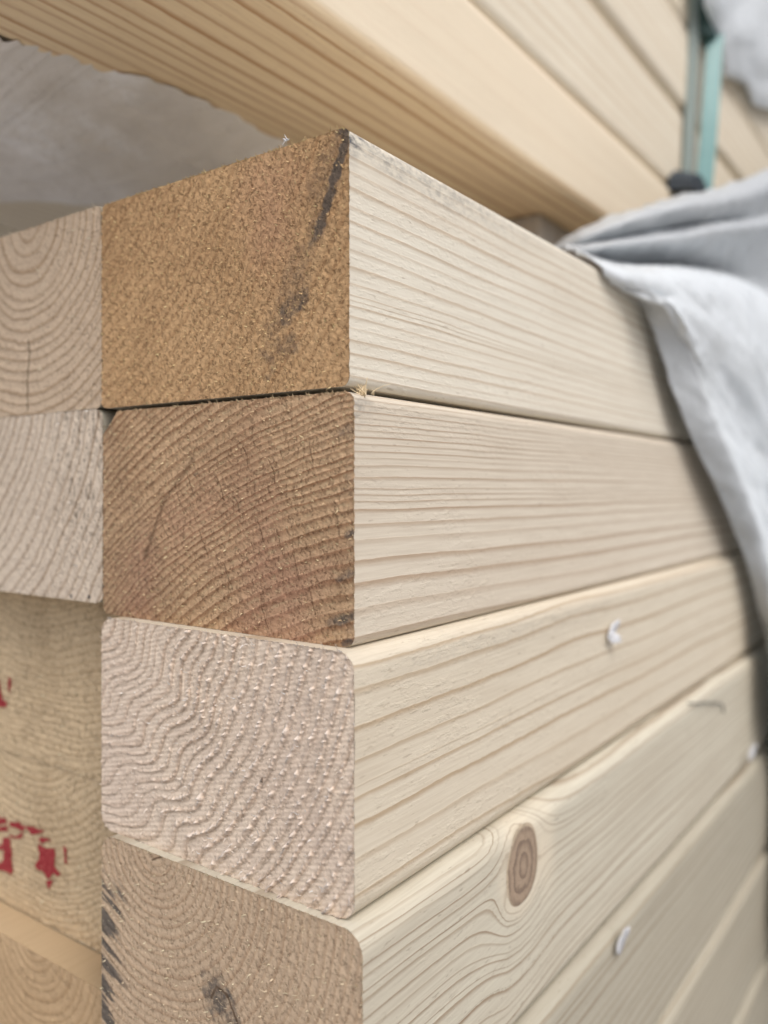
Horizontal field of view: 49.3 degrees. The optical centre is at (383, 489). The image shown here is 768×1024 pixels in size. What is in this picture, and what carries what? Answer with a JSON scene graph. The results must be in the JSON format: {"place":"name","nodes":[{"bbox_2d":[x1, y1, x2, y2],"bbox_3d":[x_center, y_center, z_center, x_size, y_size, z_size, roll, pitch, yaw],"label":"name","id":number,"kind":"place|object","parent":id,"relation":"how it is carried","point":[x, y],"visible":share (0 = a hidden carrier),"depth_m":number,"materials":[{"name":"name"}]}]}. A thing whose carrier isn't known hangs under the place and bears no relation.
{"place":"outdoors","nodes":[
{"label":"outdoors","id":0,"kind":"place"},
{"bbox_3d":[0.418,0.349,0.851,0.160,0.101,0.080,0,0,36],"label":"bearer","id":1,"kind":"object","parent":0,"visible":0},
{"bbox_3d":[0.283,0.276,0.585,0.070,0.045,1.048,0,0,36],"label":"timber board","id":2,"kind":"object","parent":1,"relation":"on","visible":0},
{"bbox_2d":[733,950,767,1023],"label":"timber board","id":3,"kind":"object","parent":2,"relation":"on","point":[753,1009],"visible":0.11,"depth_m":0.35,"materials":[{"name":"beige wood"}]},
{"bbox_2d":[655,843,767,1023],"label":"timber board","id":4,"kind":"object","parent":3,"relation":"on","point":[713,987],"visible":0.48,"depth_m":0.32,"materials":[{"name":"beige wood"}]},
{"bbox_2d":[514,738,767,1023],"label":"timber board","id":5,"kind":"object","parent":4,"relation":"on","point":[670,909],"visible":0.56,"depth_m":0.26,"materials":[{"name":"beige wood"}]},
{"bbox_2d":[101,639,767,1023],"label":"timber board","id":6,"kind":"object","parent":5,"relation":"on","point":[503,917],"visible":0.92,"depth_m":0.17,"materials":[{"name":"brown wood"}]},
{"bbox_2d":[100,550,765,918],"bbox_3d":[0.275,0.050,0.587,0.070,0.047,1.055,0,0,36],"label":"timber board","id":7,"kind":"object","parent":6,"relation":"on","point":[229,753],"visible":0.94,"depth_m":0.17,"materials":[{"name":"beige wood"}]},
{"bbox_2d":[101,389,741,647],"bbox_3d":[0.273,0.005,0.591,0.072,0.045,1.051,0,0,36],"label":"timber board","id":8,"kind":"object","parent":7,"relation":"on","point":[345,519],"visible":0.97,"depth_m":0.17,"materials":[{"name":"beige wood"}]},
{"bbox_2d":[350,377,388,396],"bbox_3d":[-0.002,-0.018,0.147,0.006,0.004,0.006,0,0,36],"label":"splinter","id":9,"kind":"object","parent":8,"relation":"on","point":[361,392],"visible":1,"depth_m":0.15,"materials":[{"name":"beige wood"}]},
{"bbox_2d":[101,126,694,444],"bbox_3d":[0.273,-0.041,0.591,0.071,0.046,1.051,0,0,36],"label":"timber board","id":10,"kind":"object","parent":8,"relation":"on","point":[341,259],"visible":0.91,"depth_m":0.17,"materials":[{"name":"beige wood"}]},
{"bbox_2d":[555,169,767,648],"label":"plastic wrap","id":11,"kind":"object","parent":10,"relation":"on","point":[689,271],"visible":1,"depth_m":0.31,"materials":[{"name":"white plastic"}]},
{"bbox_2d":[607,619,622,642],"bbox_3d":[0.065,0.040,0.234,0.002,0.007,0.007,0,0,36],"label":"plastic scrap","id":12,"kind":"object","parent":7,"relation":"attached to","point":[613,636],"visible":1,"depth_m":0.23,"materials":[{"name":"white plastic"}]},
{"bbox_2d":[687,702,724,712],"bbox_3d":[0.118,0.080,0.306,0.002,0.013,0.044,0,0,36],"label":"staple","id":13,"kind":"object","parent":6,"relation":"attached to","point":[709,702],"visible":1,"depth_m":0.31,"materials":[{"name":"metal"}]},
{"bbox_2d":[748,744,756,760],"bbox_3d":[0.153,0.109,0.347,0.003,0.007,0.006,0,0,36],"label":"plastic scrap","id":14,"kind":"object","parent":6,"relation":"attached to","point":[751,754],"visible":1,"depth_m":0.35,"materials":[{"name":"white plastic"}]},
{"bbox_2d":[616,926,629,954],"bbox_3d":[0.064,0.121,0.224,0.003,0.007,0.006,0,0,36],"label":"plastic scrap","id":15,"kind":"object","parent":5,"relation":"attached to","point":[623,938],"visible":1,"depth_m":0.23,"materials":[{"name":"white plastic"}]},
{"bbox_3d":[0.031,0.349,0.316,0.160,0.101,0.080,0,0,36],"label":"bearer","id":16,"kind":"object","parent":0,"visible":0},
{"bbox_3d":[0.217,0.273,0.635,0.070,0.045,1.045,0,0,36],"label":"timber board","id":17,"kind":"object","parent":16,"relation":"on","visible":0},
{"bbox_3d":[0.217,0.226,0.634,0.070,0.045,1.047,0,0,36],"label":"timber board","id":18,"kind":"object","parent":17,"relation":"on","visible":0},
{"bbox_3d":[0.216,0.180,0.633,0.070,0.045,1.049,0,0,36],"label":"timber board","id":19,"kind":"object","parent":18,"relation":"on","visible":0},
{"bbox_2d":[0,899,101,1023],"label":"timber board","id":20,"kind":"object","parent":19,"relation":"on","point":[49,974],"visible":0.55,"depth_m":0.20,"materials":[{"name":"beige wood"}]},
{"bbox_2d":[0,748,116,952],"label":"timber board","id":21,"kind":"object","parent":20,"relation":"on","point":[55,832],"visible":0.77,"depth_m":0.21,"materials":[{"name":"beige wood"}]},
{"bbox_2d":[0,591,122,781],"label":"timber board","id":22,"kind":"object","parent":21,"relation":"on","point":[50,677],"visible":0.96,"depth_m":0.21,"materials":[{"name":"beige wood"}]},
{"bbox_2d":[0,407,116,602],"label":"timber board","id":23,"kind":"object","parent":22,"relation":"on","point":[51,505],"visible":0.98,"depth_m":0.20,"materials":[{"name":"beige wood"}]},
{"bbox_2d":[0,206,124,417],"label":"timber board","id":24,"kind":"object","parent":23,"relation":"on","point":[50,318],"visible":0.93,"depth_m":0.20,"materials":[{"name":"beige wood"}]},
{"bbox_2d":[0,38,286,205],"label":"plastic film","id":25,"kind":"object","parent":24,"relation":"on","point":[73,131],"visible":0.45,"depth_m":0.24,"materials":[{"name":"grey plastic"}]},
{"bbox_2d":[0,35,11,41],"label":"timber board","id":26,"kind":"object","parent":25,"relation":"on","point":[4,39],"visible":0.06,"depth_m":0.21,"materials":[{"name":"brown wood"}]},
{"bbox_2d":[509,214,602,272],"bbox_3d":[-0.041,-0.086,0.449,0.306,0.045,0.073,0,0,36],"label":"bearer","id":27,"kind":"object","parent":24,"relation":"on","point":[544,228],"visible":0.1,"depth_m":0.34,"materials":[{"name":"brown wood"}]},
{"bbox_2d":[0,201,104,230],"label":"timber board","id":28,"kind":"object","parent":27,"relation":"on","point":[18,216],"visible":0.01,"depth_m":0.33,"materials":[{"name":"beige wood"}]},
{"bbox_2d":[0,0,674,233],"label":"timber board","id":29,"kind":"object","parent":27,"relation":"on","point":[467,98],"visible":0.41,"depth_m":0.24,"materials":[{"name":"beige wood"}]},
{"bbox_2d":[468,0,735,188],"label":"timber board","id":30,"kind":"object","parent":29,"relation":"on","point":[579,53],"visible":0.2,"depth_m":0.34,"materials":[{"name":"beige wood"}]},
{"bbox_2d":[588,0,767,181],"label":"timber board","id":31,"kind":"object","parent":30,"relation":"on","point":[652,35],"visible":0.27,"depth_m":0.41,"materials":[{"name":"beige wood"}]},
{"bbox_2d":[682,0,698,172],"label":"strap","id":32,"kind":"object","parent":31,"relation":"attached to","point":[690,104],"visible":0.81,"depth_m":0.43,"materials":[{"name":"plastic"}]},
{"bbox_2d":[667,0,767,153],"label":"timber board","id":33,"kind":"object","parent":31,"relation":"on","point":[755,117],"visible":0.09,"depth_m":0.53,"materials":[{"name":"beige wood"}]},
{"bbox_2d":[698,0,715,49],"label":"corner protector","id":34,"kind":"object","parent":33,"relation":"attached to","point":[706,32],"visible":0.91,"depth_m":0.44,"materials":[{"name":"green plastic"}]},
{"bbox_2d":[703,0,767,107],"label":"plastic wrap","id":35,"kind":"object","parent":33,"relation":"attached to","point":[742,25],"visible":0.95,"depth_m":0.49,"materials":[{"name":"white plastic"}]},
{"bbox_2d":[668,170,706,195],"bbox_3d":[0.154,-0.153,0.421,0.010,0.014,0.040,0,0,36],"label":"corner protector","id":36,"kind":"object","parent":29,"relation":"attached to","point":[679,182],"visible":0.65,"depth_m":0.41,"materials":[{"name":"plastic"}]},
{"bbox_2d":[697,33,723,189],"bbox_3d":[0.176,-0.226,0.450,0.011,0.177,0.042,0,0,36],"label":"strap","id":37,"kind":"object","parent":29,"relation":"attached to","point":[709,114],"visible":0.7,"depth_m":0.44,"materials":[{"name":"teal plastic"}]},
{"bbox_3d":[0.359,-0.086,0.974,0.340,0.045,0.070,0,0,36],"label":"bearer","id":38,"kind":"object","parent":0,"visible":0},
{"bbox_2d":[0,226,16,236],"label":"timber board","id":39,"kind":"object","parent":38,"relation":"on","point":[4,231],"depth_m":0.36,"materials":[{"name":"beige wood"}]}
]}

